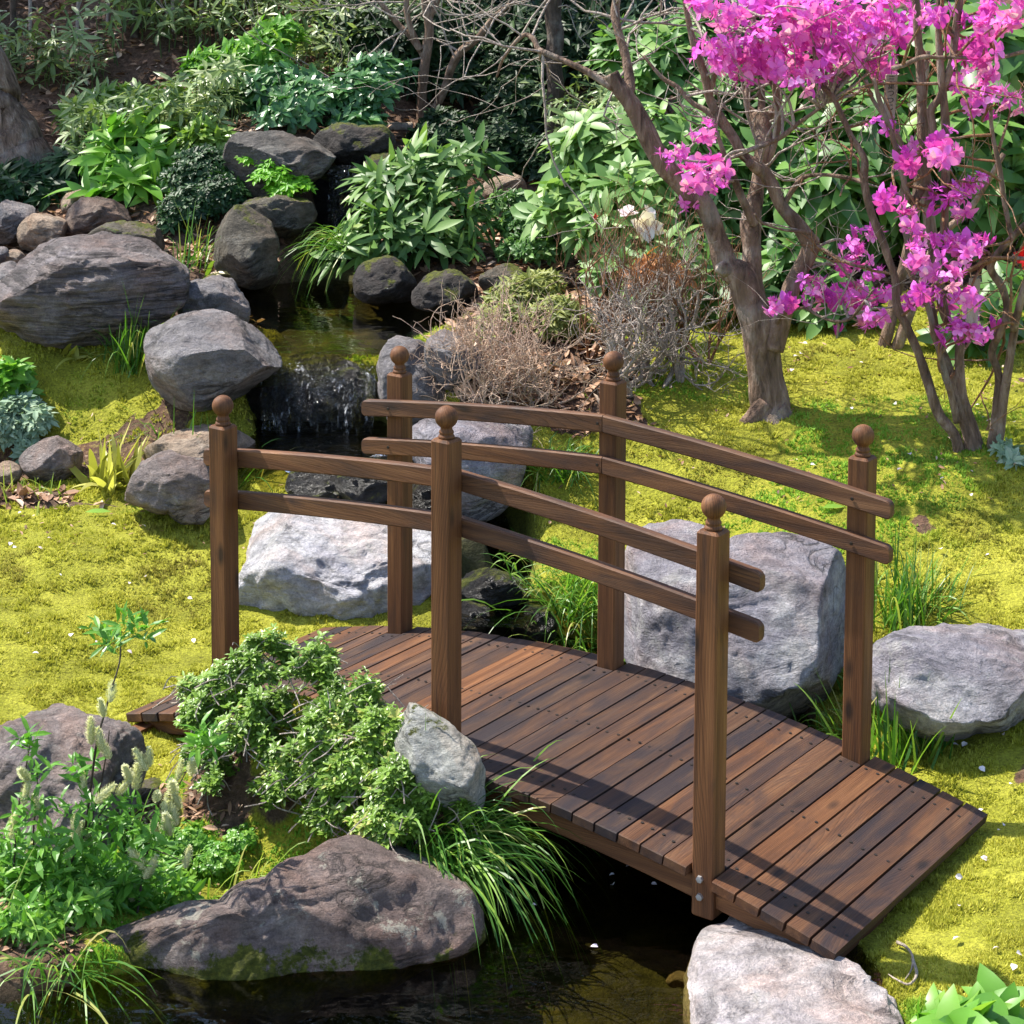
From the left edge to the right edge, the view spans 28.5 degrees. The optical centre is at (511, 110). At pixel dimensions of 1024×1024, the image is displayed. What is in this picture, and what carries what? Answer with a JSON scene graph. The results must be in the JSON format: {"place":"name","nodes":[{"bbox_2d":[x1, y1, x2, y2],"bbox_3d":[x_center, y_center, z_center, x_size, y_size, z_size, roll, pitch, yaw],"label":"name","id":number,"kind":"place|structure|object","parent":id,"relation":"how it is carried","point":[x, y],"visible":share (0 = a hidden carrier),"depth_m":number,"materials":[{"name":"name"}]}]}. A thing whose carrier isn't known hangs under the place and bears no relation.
{"place":"outdoors","nodes":[
{"label":"outdoors","id":0,"kind":"place"},
{"bbox_2d":[245,419,414,462],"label":"waterfall pool water","id":1,"kind":"structure","parent":0,"point":[330,438],"depth_m":6.22,"materials":[{"name":"liquid"}]},
{"bbox_2d":[430,546,552,627],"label":"stream pool water","id":2,"kind":"structure","parent":0,"point":[494,617],"depth_m":5.28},
{"bbox_2d":[0,0,1023,1023],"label":"ground","id":3,"kind":"structure","parent":0,"point":[642,930],"depth_m":5.40,"materials":[{"name":"plant"}]},
{"bbox_2d":[0,461,21,486],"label":"rock","id":4,"kind":"object","parent":3,"relation":"on","point":[16,470],"visible":0.84,"depth_m":6.07,"materials":[{"name":"beige stone"}]},
{"bbox_2d":[9,0,17,70],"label":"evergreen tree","id":5,"kind":"object","parent":3,"relation":"on","point":[12,4],"visible":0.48,"depth_m":9.63,"materials":[{"name":"green plant"}]},
{"bbox_2d":[0,200,35,244],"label":"rock","id":6,"kind":"object","parent":3,"relation":"on","point":[13,215],"visible":0.74,"depth_m":7.82,"materials":[{"name":"grey stone"}]},
{"bbox_2d":[0,355,46,400],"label":"green plant","id":7,"kind":"object","parent":3,"relation":"on","point":[19,374],"visible":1,"depth_m":6.40,"materials":[{"name":"green plant"}]},
{"bbox_2d":[0,46,52,168],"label":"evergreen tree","id":8,"kind":"object","parent":3,"relation":"on","point":[21,134],"visible":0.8,"depth_m":8.62,"materials":[{"name":"grey plant"}]},
{"bbox_2d":[0,387,59,464],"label":"silver leaf plant","id":9,"kind":"object","parent":3,"relation":"on","point":[26,419],"visible":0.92,"depth_m":6.30,"materials":[{"name":"plant"}]},
{"bbox_2d":[0,839,81,953],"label":"grass tuft","id":10,"kind":"object","parent":3,"relation":"on","point":[6,899],"visible":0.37,"depth_m":3.75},
{"bbox_2d":[16,213,67,251],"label":"rock","id":11,"kind":"object","parent":3,"relation":"on","point":[34,230],"visible":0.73,"depth_m":7.74,"materials":[{"name":"beige stone"}]},
{"bbox_2d":[0,138,88,211],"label":"fern plant","id":12,"kind":"object","parent":3,"relation":"on","point":[24,178],"visible":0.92,"depth_m":8.36,"materials":[{"name":"green plant"}]},
{"bbox_2d":[0,465,90,514],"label":"grass tuft","id":13,"kind":"object","parent":3,"relation":"on","point":[37,507],"visible":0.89,"depth_m":6.00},
{"bbox_2d":[19,435,83,481],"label":"rock","id":14,"kind":"object","parent":3,"relation":"on","point":[45,459],"visible":0.91,"depth_m":6.08,"materials":[{"name":"grey stone"}]},
{"bbox_2d":[0,703,146,853],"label":"rock","id":15,"kind":"object","parent":3,"relation":"on","point":[64,724],"visible":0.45,"depth_m":4.12,"materials":[{"name":"grey stone"}]},
{"bbox_2d":[55,343,105,369],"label":"strap fern","id":16,"kind":"object","parent":3,"relation":"on","point":[73,354],"visible":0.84,"depth_m":6.57,"materials":[{"name":"green plant"}]},
{"bbox_2d":[0,231,190,348],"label":"rock","id":17,"kind":"object","parent":3,"relation":"on","point":[61,292],"visible":0.97,"depth_m":6.56,"materials":[{"name":"grey stone"}]},
{"bbox_2d":[65,196,131,236],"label":"rock","id":18,"kind":"object","parent":3,"relation":"on","point":[86,215],"visible":0.62,"depth_m":7.82,"materials":[{"name":"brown stone"}]},
{"bbox_2d":[0,817,206,948],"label":"weed patch","id":19,"kind":"object","parent":3,"relation":"on","point":[84,898],"visible":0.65,"depth_m":3.76,"materials":[{"name":"green plant"}]},
{"bbox_2d":[0,921,207,1023],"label":"grass tuft","id":20,"kind":"object","parent":3,"relation":"on","point":[70,969],"visible":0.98,"depth_m":3.60,"materials":[{"name":"plant"}]},
{"bbox_2d":[69,418,149,493],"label":"strap fern","id":21,"kind":"object","parent":3,"relation":"on","point":[112,472],"visible":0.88,"depth_m":6.04,"materials":[{"name":"yellow plant"}]},
{"bbox_2d":[0,601,230,917],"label":"plant","id":22,"kind":"object","parent":3,"relation":"on","point":[75,852],"visible":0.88,"depth_m":3.82,"materials":[{"name":"green plant"}]},
{"bbox_2d":[43,96,192,208],"bbox_3d":[-1.583,0.190,8.285,0.657,0.484,0.716,0,6,0],"label":"andromeda","id":23,"kind":"object","parent":3,"relation":"on","point":[127,162],"visible":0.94,"depth_m":8.21,"materials":[{"name":"green plant"}]},
{"bbox_2d":[88,220,164,250],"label":"rock","id":24,"kind":"object","parent":3,"relation":"on","point":[152,233],"visible":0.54,"depth_m":7.52,"materials":[{"name":"grey stone"}]},
{"bbox_2d":[71,277,186,386],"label":"grass tuft","id":25,"kind":"object","parent":3,"relation":"on","point":[130,355],"visible":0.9,"depth_m":6.52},
{"bbox_2d":[50,76,235,150],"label":"seedling bush","id":26,"kind":"object","parent":3,"relation":"on","point":[206,130],"visible":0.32,"depth_m":8.83,"materials":[{"name":"green plant"}]},
{"bbox_2d":[141,777,160,803],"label":"rock","id":27,"kind":"object","parent":3,"relation":"on","point":[149,784],"visible":0.09,"depth_m":4.35,"materials":[{"name":"grey stone"}]},
{"bbox_2d":[107,201,220,272],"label":"grass tuft","id":28,"kind":"object","parent":3,"relation":"on","point":[194,254],"visible":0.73,"depth_m":7.55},
{"bbox_2d":[124,449,209,524],"bbox_3d":[-0.976,1.089,5.829,0.289,0.225,0.299,0,6,0],"label":"rock","id":29,"kind":"object","parent":3,"relation":"on","point":[173,485],"visible":0.86,"depth_m":5.70,"materials":[{"name":"grey stone"}]},
{"bbox_2d":[142,424,254,468],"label":"rock","id":30,"kind":"object","parent":3,"relation":"on","point":[185,442],"visible":0.41,"depth_m":6.02,"materials":[{"name":"beige stone"}]},
{"bbox_2d":[152,143,252,234],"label":"boxwood","id":31,"kind":"object","parent":3,"relation":"on","point":[203,178],"visible":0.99,"depth_m":7.85,"materials":[{"name":"green plant"}]},
{"bbox_2d":[155,820,258,877],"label":"ground cover plant","id":32,"kind":"object","parent":3,"relation":"on","point":[216,860],"visible":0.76,"depth_m":4.08,"materials":[{"name":"green plant"}]},
{"bbox_2d":[143,309,282,411],"bbox_3d":[-0.943,0.793,6.339,0.439,0.321,0.499,0,6,0],"label":"rock","id":33,"kind":"object","parent":3,"relation":"on","point":[201,360],"visible":0.98,"depth_m":6.17,"materials":[{"name":"grey stone"}]},
{"bbox_2d":[177,275,249,321],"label":"rock","id":34,"kind":"object","parent":3,"relation":"on","point":[219,292],"visible":0.62,"depth_m":6.82,"materials":[{"name":"grey stone"}]},
{"bbox_2d":[174,12,312,113],"bbox_3d":[-1.203,-0.209,9.057,0.614,0.465,0.415,0,6,0],"label":"camellia","id":35,"kind":"object","parent":3,"relation":"on","point":[279,32],"visible":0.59,"depth_m":8.97,"materials":[{"name":"green plant"}]},
{"bbox_2d":[207,842,308,898],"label":"grass tuft","id":36,"kind":"object","parent":3,"relation":"on","point":[235,879],"visible":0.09,"depth_m":3.98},
{"bbox_2d":[235,156,318,196],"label":"maple seedling","id":37,"kind":"object","parent":3,"relation":"on","point":[280,182],"visible":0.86,"depth_m":7.83,"materials":[{"name":"green plant"}]},
{"bbox_2d":[223,130,335,197],"bbox_3d":[-0.922,0.212,8.039,0.456,0.278,0.413,0,6,0],"label":"rock","id":38,"kind":"object","parent":3,"relation":"on","point":[313,160],"visible":0.77,"depth_m":7.90,"materials":[{"name":"stone"}]},
{"bbox_2d":[242,194,317,239],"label":"rock","id":39,"kind":"object","parent":3,"relation":"on","point":[290,216],"visible":0.67,"depth_m":7.71,"materials":[{"name":"grey stone"}]},
{"bbox_2d":[102,835,485,1023],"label":"rock","id":40,"kind":"object","parent":3,"relation":"on","point":[295,940],"visible":0.96,"depth_m":3.70,"materials":[{"name":"stone"}]},
{"bbox_2d":[266,223,351,313],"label":"grass tuft","id":41,"kind":"object","parent":3,"relation":"on","point":[331,247],"visible":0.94,"depth_m":7.44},
{"bbox_2d":[246,351,379,422],"bbox_3d":[-0.628,0.935,6.526,0.493,0.318,0.326,0,6,0],"label":"rock","id":42,"kind":"object","parent":3,"relation":"on","point":[257,396],"visible":0.44,"depth_m":6.41,"materials":[{"name":"black stone"}]},
{"bbox_2d":[260,361,375,432],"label":"waterfall","id":43,"kind":"structure","parent":42,"relation":"on","point":[318,390],"depth_m":6.34,"materials":[{"name":"liquid"}]},
{"bbox_2d":[285,471,341,498],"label":"rock","id":44,"kind":"object","parent":3,"relation":"on","point":[310,484],"visible":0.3,"depth_m":5.76,"materials":[{"name":"black stone"}]},
{"bbox_2d":[209,49,419,134],"bbox_3d":[-0.809,-0.075,8.656,0.890,0.345,0.692,-2,6,-22],"label":"camellia","id":45,"kind":"object","parent":3,"relation":"on","point":[302,98],"visible":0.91,"depth_m":8.55,"materials":[{"name":"green plant"}]},
{"bbox_2d":[152,623,480,854],"bbox_3d":[-0.419,1.292,4.157,0.836,0.358,0.333,5,7,36],"label":"shrub","id":46,"kind":"object","parent":3,"relation":"on","point":[340,760],"visible":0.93,"depth_m":4.13,"materials":[{"name":"green plant"}]},
{"bbox_2d":[0,0,655,183],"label":"undergrowth","id":47,"kind":"object","parent":3,"relation":"on","point":[214,76],"visible":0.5,"depth_m":9.31,"materials":[{"name":"green plant"}]},
{"bbox_2d":[239,512,430,619],"bbox_3d":[-0.477,1.320,5.566,0.672,0.425,0.568,0,6,0],"label":"rock","id":48,"kind":"object","parent":3,"relation":"on","point":[303,565],"visible":0.48,"depth_m":5.37,"materials":[{"name":"stone"}]},
{"bbox_2d":[312,162,373,262],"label":"waterfall","id":49,"kind":"object","parent":3,"relation":"on","point":[323,197],"visible":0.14,"depth_m":8.11,"materials":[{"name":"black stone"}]},
{"bbox_2d":[313,122,395,166],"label":"rock","id":50,"kind":"object","parent":49,"relation":"on","point":[347,143],"visible":0.88,"depth_m":8.09,"materials":[{"name":"stone"}]},
{"bbox_2d":[335,475,386,503],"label":"rock","id":51,"kind":"object","parent":3,"relation":"on","point":[362,489],"visible":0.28,"depth_m":5.67,"materials":[{"name":"black stone"}]},
{"bbox_2d":[286,454,510,529],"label":"rapids water","id":52,"kind":"structure","parent":3,"relation":"on","point":[501,520],"depth_m":5.89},
{"bbox_2d":[299,120,514,294],"bbox_3d":[-0.375,0.363,7.684,0.832,0.615,0.715,0,6,0],"label":"long leaved shrub","id":53,"kind":"object","parent":3,"relation":"on","point":[419,224],"visible":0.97,"depth_m":7.59,"materials":[{"name":"green plant"}]},
{"bbox_2d":[376,335,445,425],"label":"rock","id":54,"kind":"object","parent":3,"relation":"on","point":[385,365],"visible":0.34,"depth_m":6.10,"materials":[{"name":"grey stone"}]},
{"bbox_2d":[232,0,607,119],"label":"bare tree","id":55,"kind":"object","parent":3,"relation":"on","point":[424,49],"visible":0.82,"depth_m":8.98,"materials":[{"name":"grey plant"}]},
{"bbox_2d":[412,484,430,509],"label":"rock","id":56,"kind":"object","parent":3,"relation":"on","point":[421,496],"visible":0.2,"depth_m":5.74,"materials":[{"name":"black stone"}]},
{"bbox_2d":[394,702,485,813],"bbox_3d":[-0.145,1.303,4.041,0.186,0.212,0.214,0,6,0],"label":"rock","id":57,"kind":"object","parent":3,"relation":"on","point":[446,755],"visible":0.89,"depth_m":3.98,"materials":[{"name":"stone"}]},
{"bbox_2d":[403,104,481,150],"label":"dark shrub","id":58,"kind":"object","parent":3,"relation":"on","point":[433,118],"visible":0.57,"depth_m":8.76,"materials":[{"name":"green plant"}]},
{"bbox_2d":[424,329,483,391],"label":"rock","id":59,"kind":"object","parent":3,"relation":"on","point":[437,369],"visible":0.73,"depth_m":6.02,"materials":[{"name":"grey stone"}]},
{"bbox_2d":[412,418,533,521],"bbox_3d":[-0.127,1.045,5.854,0.381,0.324,0.386,0,6,0],"label":"rock","id":60,"kind":"object","parent":3,"relation":"on","point":[479,508],"visible":0.38,"depth_m":5.74,"materials":[{"name":"grey stone"}]},
{"bbox_2d":[305,0,679,109],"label":"bare tree","id":61,"kind":"object","parent":3,"relation":"on","point":[575,47],"visible":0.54,"depth_m":9.20,"materials":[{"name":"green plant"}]},
{"bbox_2d":[462,567,527,606],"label":"rock","id":62,"kind":"object","parent":3,"relation":"on","point":[491,586],"visible":0.75,"depth_m":5.31,"materials":[{"name":"black stone"}]},
{"bbox_2d":[478,263,522,291],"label":"rock","id":63,"kind":"object","parent":3,"relation":"on","point":[484,283],"visible":0.51,"depth_m":7.12,"materials":[{"name":"grey stone"}]},
{"bbox_2d":[476,173,526,198],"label":"rock","id":64,"kind":"object","parent":3,"relation":"on","point":[507,182],"visible":0.49,"depth_m":8.20,"materials":[{"name":"beige stone"}]},
{"bbox_2d":[393,251,614,446],"bbox_3d":[-0.037,0.734,6.149,0.619,0.503,0.710,-5,8,-38],"label":"bare shrub","id":65,"kind":"object","parent":3,"relation":"on","point":[522,368],"visible":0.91,"depth_m":6.09,"materials":[{"name":"plant"}]},
{"bbox_2d":[0,0,1023,957],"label":"leaf litter","id":66,"kind":"object","parent":3,"relation":"on","point":[22,492],"visible":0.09,"depth_m":6.94,"materials":[{"name":"plant"}]},
{"bbox_2d":[404,740,619,1023],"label":"grass tuft","id":67,"kind":"object","parent":3,"relation":"on","point":[456,844],"visible":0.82,"depth_m":3.93,"materials":[{"name":"plant"}]},
{"bbox_2d":[463,36,573,181],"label":"dark shrub","id":68,"kind":"object","parent":3,"relation":"on","point":[514,137],"visible":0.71,"depth_m":8.83,"materials":[{"name":"green plant"}]},
{"bbox_2d":[483,186,575,267],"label":"dark shrub","id":69,"kind":"object","parent":3,"relation":"on","point":[535,249],"visible":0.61,"depth_m":7.55,"materials":[{"name":"green plant"}]},
{"bbox_2d":[462,529,597,652],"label":"grass tuft","id":70,"kind":"object","parent":3,"relation":"on","point":[568,607],"visible":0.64,"depth_m":5.30,"materials":[{"name":"plant"}]},
{"bbox_2d":[474,266,600,345],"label":"conifer seedling","id":71,"kind":"object","parent":3,"relation":"on","point":[541,280],"visible":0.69,"depth_m":6.54,"materials":[{"name":"plant"}]},
{"bbox_2d":[544,0,564,134],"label":"trunk","id":72,"kind":"object","parent":3,"relation":"on","point":[555,32],"visible":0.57,"depth_m":8.76,"materials":[{"name":"brown plant"}]},
{"bbox_2d":[126,346,987,959],"bbox_3d":[0.045,1.033,4.408,1.829,0.920,0.720,5,7,36],"label":"footbridge","id":73,"kind":"object","parent":3,"relation":"on","point":[710,796],"visible":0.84,"depth_m":4.23,"materials":[{"name":"brown wood"}]},
{"bbox_2d":[506,610,625,661],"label":"grass tuft","id":74,"kind":"object","parent":3,"relation":"on","point":[574,646],"visible":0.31,"depth_m":5.28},
{"bbox_2d":[521,430,636,521],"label":"grass tuft","id":75,"kind":"object","parent":3,"relation":"on","point":[560,475],"visible":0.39,"depth_m":5.85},
{"bbox_2d":[510,98,766,322],"bbox_3d":[0.541,0.346,7.283,0.846,0.744,1.206,-4,7,-33],"label":"rhododendron","id":76,"kind":"object","parent":3,"relation":"on","point":[594,148],"visible":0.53,"depth_m":7.26,"materials":[{"name":"green plant"}]},
{"bbox_2d":[617,245,697,335],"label":"orange leaf plant","id":77,"kind":"object","parent":3,"relation":"on","point":[644,264],"visible":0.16,"depth_m":6.57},
{"bbox_2d":[543,164,774,363],"bbox_3d":[0.469,0.485,6.388,0.576,0.678,0.581,4,7,33],"label":"bare shrub","id":78,"kind":"object","parent":3,"relation":"on","point":[668,258],"visible":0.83,"depth_m":6.35,"materials":[{"name":"plant"}]},
{"bbox_2d":[327,0,1000,424],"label":"azalea tree","id":79,"kind":"object","parent":3,"relation":"on","point":[807,28],"visible":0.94,"depth_m":5.97,"materials":[{"name":"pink plant"}]},
{"bbox_2d":[884,57,897,118],"bbox_3d":[1.083,-0.065,5.773,0.034,0.177,0.010,2,6,-9],"label":"nameplate","id":80,"kind":"object","parent":79,"relation":"hanging from","point":[890,90],"visible":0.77,"depth_m":5.77,"materials":[{"name":"grey metal"}]},
{"bbox_2d":[551,196,788,434],"bbox_3d":[0.467,0.639,6.315,0.789,0.723,0.613,-3,7,-30],"label":"bare shrub","id":81,"kind":"object","parent":3,"relation":"on","point":[645,368],"visible":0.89,"depth_m":6.24,"materials":[{"name":"plant"}]},
{"bbox_2d":[665,971,684,987],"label":"pebble","id":82,"kind":"object","parent":3,"relation":"on","point":[674,979],"visible":0.86,"depth_m":3.80,"materials":[{"name":"beige stone"}]},
{"bbox_2d":[583,0,860,151],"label":"rhododendron","id":83,"kind":"object","parent":3,"relation":"on","point":[665,60],"visible":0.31,"depth_m":8.09,"materials":[{"name":"green plant"}]},
{"bbox_2d":[624,519,845,719],"bbox_3d":[0.554,1.278,4.960,0.590,0.490,0.632,0,6,0],"label":"rock","id":84,"kind":"object","parent":3,"relation":"on","point":[796,605],"visible":0.62,"depth_m":4.78,"materials":[{"name":"grey stone"}]},
{"bbox_2d":[694,126,887,339],"bbox_3d":[0.925,0.420,7.147,0.720,0.660,1.129,0,6,0],"label":"rhododendron","id":85,"kind":"object","parent":3,"relation":"on","point":[785,263],"visible":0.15,"depth_m":6.76,"materials":[{"name":"green plant"}]},
{"bbox_2d":[683,916,903,1023],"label":"rock","id":86,"kind":"object","parent":3,"relation":"on","point":[738,972],"visible":0.87,"depth_m":3.57,"materials":[{"name":"stone"}]},
{"bbox_2d":[789,685,882,750],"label":"grass tuft","id":87,"kind":"object","parent":3,"relation":"on","point":[829,718],"visible":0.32,"depth_m":4.72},
{"bbox_2d":[743,4,939,265],"bbox_3d":[1.218,0.101,7.532,0.788,0.970,1.088,0,6,0],"label":"leaved shrub","id":88,"kind":"object","parent":3,"relation":"on","point":[845,202],"visible":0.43,"depth_m":7.24,"materials":[{"name":"green plant"}]},
{"bbox_2d":[796,666,961,775],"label":"grass tuft","id":89,"kind":"object","parent":3,"relation":"on","point":[891,748],"visible":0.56,"depth_m":4.50,"materials":[{"name":"plant"}]},
{"bbox_2d":[888,940,917,985],"bbox_3d":[0.707,1.553,3.675,0.055,0.016,0.161,0,6,0],"label":"root","id":90,"kind":"object","parent":3,"relation":"on","point":[913,964],"visible":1,"depth_m":3.65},
{"bbox_2d":[785,0,1023,452],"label":"azalea shrub","id":91,"kind":"object","parent":3,"relation":"on","point":[935,144],"visible":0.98,"depth_m":5.63,"materials":[{"name":"pink plant"}]},
{"bbox_2d":[966,261,980,322],"bbox_3d":[1.277,0.500,5.582,0.031,0.176,0.008,2,6,-9],"label":"nameplate","id":92,"kind":"object","parent":91,"relation":"hanging from","point":[971,316],"visible":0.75,"depth_m":5.58,"materials":[{"name":"grey metal"}]},
{"bbox_2d":[873,509,994,638],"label":"grass tuft","id":93,"kind":"object","parent":3,"relation":"on","point":[903,609],"visible":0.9,"depth_m":5.13,"materials":[{"name":"plant"}]},
{"bbox_2d":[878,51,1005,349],"bbox_3d":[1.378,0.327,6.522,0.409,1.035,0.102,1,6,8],"label":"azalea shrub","id":94,"kind":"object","parent":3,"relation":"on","point":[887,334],"visible":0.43,"depth_m":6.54,"materials":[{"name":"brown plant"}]},
{"bbox_2d":[866,0,1023,277],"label":"leaved shrub","id":95,"kind":"object","parent":3,"relation":"on","point":[1010,70],"visible":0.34,"depth_m":7.23,"materials":[{"name":"green plant"}]},
{"bbox_2d":[872,623,1023,740],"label":"rock","id":96,"kind":"object","parent":3,"relation":"on","point":[978,668],"visible":0.87,"depth_m":4.49,"materials":[{"name":"grey stone"}]},
{"bbox_2d":[910,963,1023,1023],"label":"hosta","id":97,"kind":"object","parent":3,"relation":"on","point":[991,998],"visible":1,"depth_m":3.41,"materials":[{"name":"green plant"}]},
{"bbox_2d":[916,260,1023,366],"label":"leaved shrub","id":98,"kind":"object","parent":3,"relation":"on","point":[973,350],"visible":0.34,"depth_m":6.55,"materials":[{"name":"green plant"}]},
{"bbox_2d":[987,433,1023,470],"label":"seedling","id":99,"kind":"object","parent":3,"relation":"on","point":[1008,453],"visible":0.96,"depth_m":5.67,"materials":[{"name":"teal plant"}]},
{"label":"upper pond water","id":100,"kind":"structure","parent":0,"visible":0},
{"bbox_2d":[213,204,279,289],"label":"rock","id":101,"kind":"object","parent":100,"relation":"on","point":[246,252],"visible":0.96,"depth_m":7.36,"materials":[{"name":"grey stone"}]},
{"bbox_2d":[352,255,416,305],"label":"rock","id":102,"kind":"object","parent":100,"relation":"on","point":[383,280],"visible":0.99,"depth_m":7.17,"materials":[{"name":"stone"}]},
{"bbox_2d":[411,268,478,314],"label":"rock","id":103,"kind":"object","parent":100,"relation":"on","point":[426,294],"visible":0.94,"depth_m":7.01,"materials":[{"name":"stone"}]},
{"label":"pond water","id":104,"kind":"structure","parent":0,"visible":0},
{"bbox_2d":[461,600,493,633],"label":"rock","id":105,"kind":"object","parent":104,"relation":"in","point":[469,607],"visible":0.35,"depth_m":5.25,"materials":[{"name":"black stone"}]},
{"bbox_2d":[511,603,557,643],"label":"rock","id":106,"kind":"object","parent":104,"relation":"in","point":[538,628],"visible":0.67,"depth_m":5.24,"materials":[{"name":"black stone"}]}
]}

